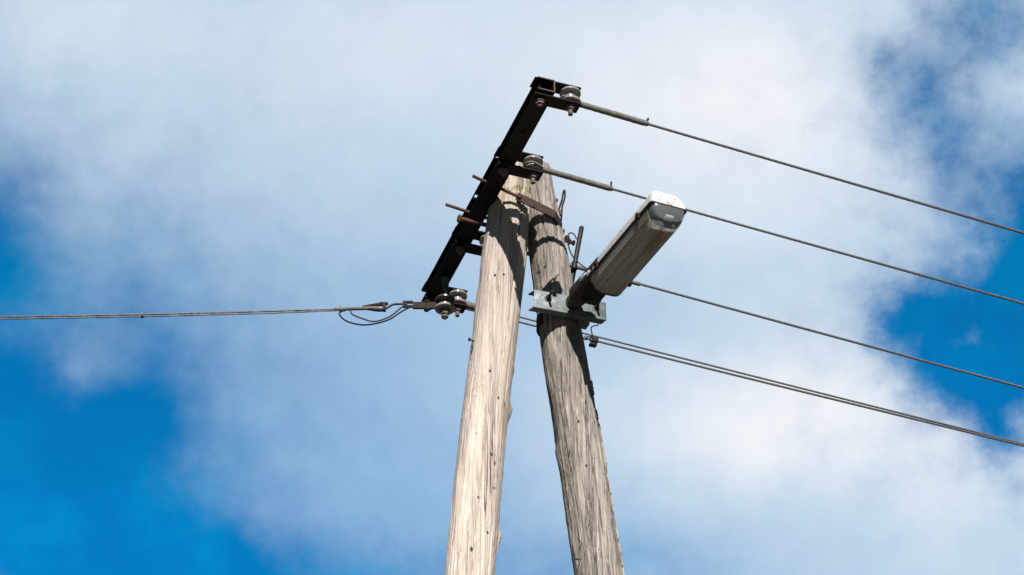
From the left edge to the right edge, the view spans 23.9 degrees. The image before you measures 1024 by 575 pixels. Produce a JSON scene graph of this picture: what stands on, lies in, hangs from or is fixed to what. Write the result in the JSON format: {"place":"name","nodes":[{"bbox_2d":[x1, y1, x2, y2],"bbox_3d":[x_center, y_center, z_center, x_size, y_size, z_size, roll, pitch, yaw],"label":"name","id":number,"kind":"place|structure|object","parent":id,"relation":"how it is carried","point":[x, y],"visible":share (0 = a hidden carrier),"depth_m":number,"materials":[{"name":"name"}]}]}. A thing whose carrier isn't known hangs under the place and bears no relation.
{"place":"outdoors","nodes":[
{"label":"outdoors","id":0,"kind":"place"},
{"bbox_2d":[0,0,1023,574],"label":"sky","id":1,"kind":"structure","parent":0,"point":[157,156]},
{"bbox_3d":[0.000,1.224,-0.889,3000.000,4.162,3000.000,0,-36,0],"label":"ground","id":2,"kind":"structure","parent":0,"visible":0},
{"bbox_2d":[445,162,530,574],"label":"wooden pole","id":3,"kind":"object","parent":2,"relation":"on","point":[474,537],"visible":0.9,"depth_m":9.68,"materials":[{"name":"brown wood"}]},
{"bbox_2d":[421,76,554,301],"bbox_3d":[-0.136,-0.355,10.282,0.162,0.151,1.559,12,-38,-16],"label":"steel crossarm","id":4,"kind":"object","parent":3,"relation":"attached to","point":[516,138],"visible":0.95,"depth_m":10.23,"materials":[{"name":"black metal"}]},
{"bbox_2d":[421,282,467,316],"bbox_3d":[-0.302,0.059,10.890,0.206,0.143,0.087,12,-38,-16],"label":"shackle insulator","id":5,"kind":"object","parent":4,"relation":"attached to","point":[460,297],"visible":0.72,"depth_m":10.89,"materials":[{"name":"paint"}]},
{"bbox_2d":[465,300,1023,446],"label":"overhead wire","id":6,"kind":"object","parent":5,"relation":"attached to","point":[594,341],"visible":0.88,"depth_m":11.29,"materials":[{"name":"metal"}]},
{"bbox_2d":[584,324,598,340],"bbox_3d":[0.348,0.192,10.659,0.048,0.445,0.758,0,-36,0],"label":"jumper cable","id":7,"kind":"object","parent":6,"relation":"hanging from","point":[586,336],"visible":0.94,"depth_m":10.79,"materials":[{"name":"black rubber"}]},
{"bbox_2d":[520,316,1023,444],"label":"overhead wire","id":8,"kind":"object","parent":5,"relation":"attached to","point":[778,382],"visible":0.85,"depth_m":11.37,"materials":[{"name":"metal"}]},
{"bbox_2d":[435,276,454,319],"bbox_3d":[-0.295,0.046,10.657,0.089,0.224,0.089,12,-38,-16],"label":"hanging insulator","id":9,"kind":"object","parent":4,"relation":"hanging from","point":[445,308],"visible":1,"depth_m":10.62,"materials":[{"name":"ceramic"}]},
{"bbox_2d":[339,300,439,325],"bbox_3d":[-0.528,0.111,10.609,0.466,0.135,0.028,1,-36,-1],"label":"tie link","id":10,"kind":"object","parent":9,"relation":"attached to","point":[426,305],"visible":1,"depth_m":10.62,"materials":[{"name":"metal"}]},
{"bbox_2d":[0,310,349,319],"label":"overhead wire","id":11,"kind":"object","parent":10,"relation":"attached to","point":[171,315],"visible":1,"depth_m":10.60,"materials":[{"name":"grey metal"}]},
{"bbox_2d":[0,306,378,317],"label":"overhead wire","id":12,"kind":"object","parent":10,"relation":"attached to","point":[339,308],"visible":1,"depth_m":10.61,"materials":[{"name":"grey metal"}]},
{"bbox_2d":[451,225,484,255],"bbox_3d":[-0.157,-0.185,10.554,0.207,0.143,0.087,12,-38,-16],"label":"shackle insulator","id":13,"kind":"object","parent":4,"relation":"attached to","point":[460,247],"visible":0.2,"depth_m":10.53,"materials":[{"name":"paint"}]},
{"bbox_2d":[527,251,1023,388],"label":"overhead wire","id":14,"kind":"object","parent":13,"relation":"attached to","point":[633,282],"visible":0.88,"depth_m":10.97,"materials":[{"name":"metal"}]},
{"bbox_2d":[494,146,543,184],"bbox_3d":[0.031,-0.505,10.114,0.206,0.143,0.087,12,-38,-16],"label":"shackle insulator","id":15,"kind":"object","parent":4,"relation":"attached to","point":[532,172],"visible":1,"depth_m":10.10,"materials":[{"name":"paint"}]},
{"bbox_2d":[523,161,1023,304],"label":"overhead wire","id":16,"kind":"object","parent":15,"relation":"attached to","point":[578,179],"visible":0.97,"depth_m":10.34,"materials":[{"name":"metal"}]},
{"bbox_2d":[530,76,581,115],"bbox_3d":[0.179,-0.765,9.756,0.206,0.143,0.087,12,-38,-16],"label":"shackle insulator","id":17,"kind":"object","parent":4,"relation":"attached to","point":[570,103],"visible":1,"depth_m":9.74,"materials":[{"name":"paint"}]},
{"bbox_2d":[560,95,1023,234],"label":"overhead wire","id":18,"kind":"object","parent":17,"relation":"attached to","point":[614,114],"visible":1,"depth_m":9.96,"materials":[{"name":"metal"}]},
{"bbox_2d":[445,174,561,228],"bbox_3d":[-0.016,-0.321,10.323,0.492,0.137,0.243,12,-38,-16],"label":"pole strap","id":19,"kind":"object","parent":3,"relation":"attached to","point":[534,204],"visible":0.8,"depth_m":10.27,"materials":[{"name":"brown metal"}]},
{"bbox_2d":[528,161,623,574],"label":"wooden pole","id":20,"kind":"object","parent":2,"relation":"on","point":[593,536],"visible":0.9,"depth_m":9.77,"materials":[{"name":"grey wood"}]},
{"bbox_2d":[558,190,565,220],"bbox_3d":[0.209,-0.351,10.458,0.029,0.203,0.055,-23,-42,29],"label":"bent wire loop","id":21,"kind":"object","parent":20,"relation":"attached to","point":[562,201],"visible":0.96,"depth_m":10.47,"materials":[{"name":"metal"}]},
{"bbox_2d":[563,229,574,245],"bbox_3d":[0.225,-0.207,10.407,0.095,0.085,0.035,12,-38,-16],"label":"bolt bracket","id":22,"kind":"object","parent":20,"relation":"attached to","point":[570,241],"visible":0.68,"depth_m":10.41,"materials":[{"name":"metal"}]},
{"bbox_2d":[567,232,586,268],"bbox_3d":[0.301,-0.143,10.375,0.132,0.252,0.038,1,-36,-2],"label":"looped cable","id":23,"kind":"object","parent":22,"relation":"attached to","point":[570,250],"visible":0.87,"depth_m":10.38,"materials":[{"name":"black rubber"}]},
{"bbox_2d":[570,226,583,283],"bbox_3d":[0.270,-0.114,10.346,0.089,0.391,0.026,12,-38,-16],"label":"cable tube","id":24,"kind":"object","parent":20,"relation":"attached to","point":[573,267],"visible":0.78,"depth_m":10.36,"materials":[{"name":"grey metal"}]},
{"bbox_2d":[543,260,574,290],"bbox_3d":[0.209,-0.044,10.165,0.032,0.312,0.220,-26,-43,31],"label":"bracket lead","id":25,"kind":"object","parent":24,"relation":"attached to","point":[551,280],"visible":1,"depth_m":10.09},
{"bbox_2d":[528,191,686,336],"bbox_3d":[0.346,-0.056,9.727,0.337,0.197,1.078,12,-38,-16],"label":"street lamp","id":26,"kind":"object","parent":20,"relation":"attached to","point":[645,233],"visible":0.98,"depth_m":9.60,"materials":[{"name":"grey metal"}]}
]}

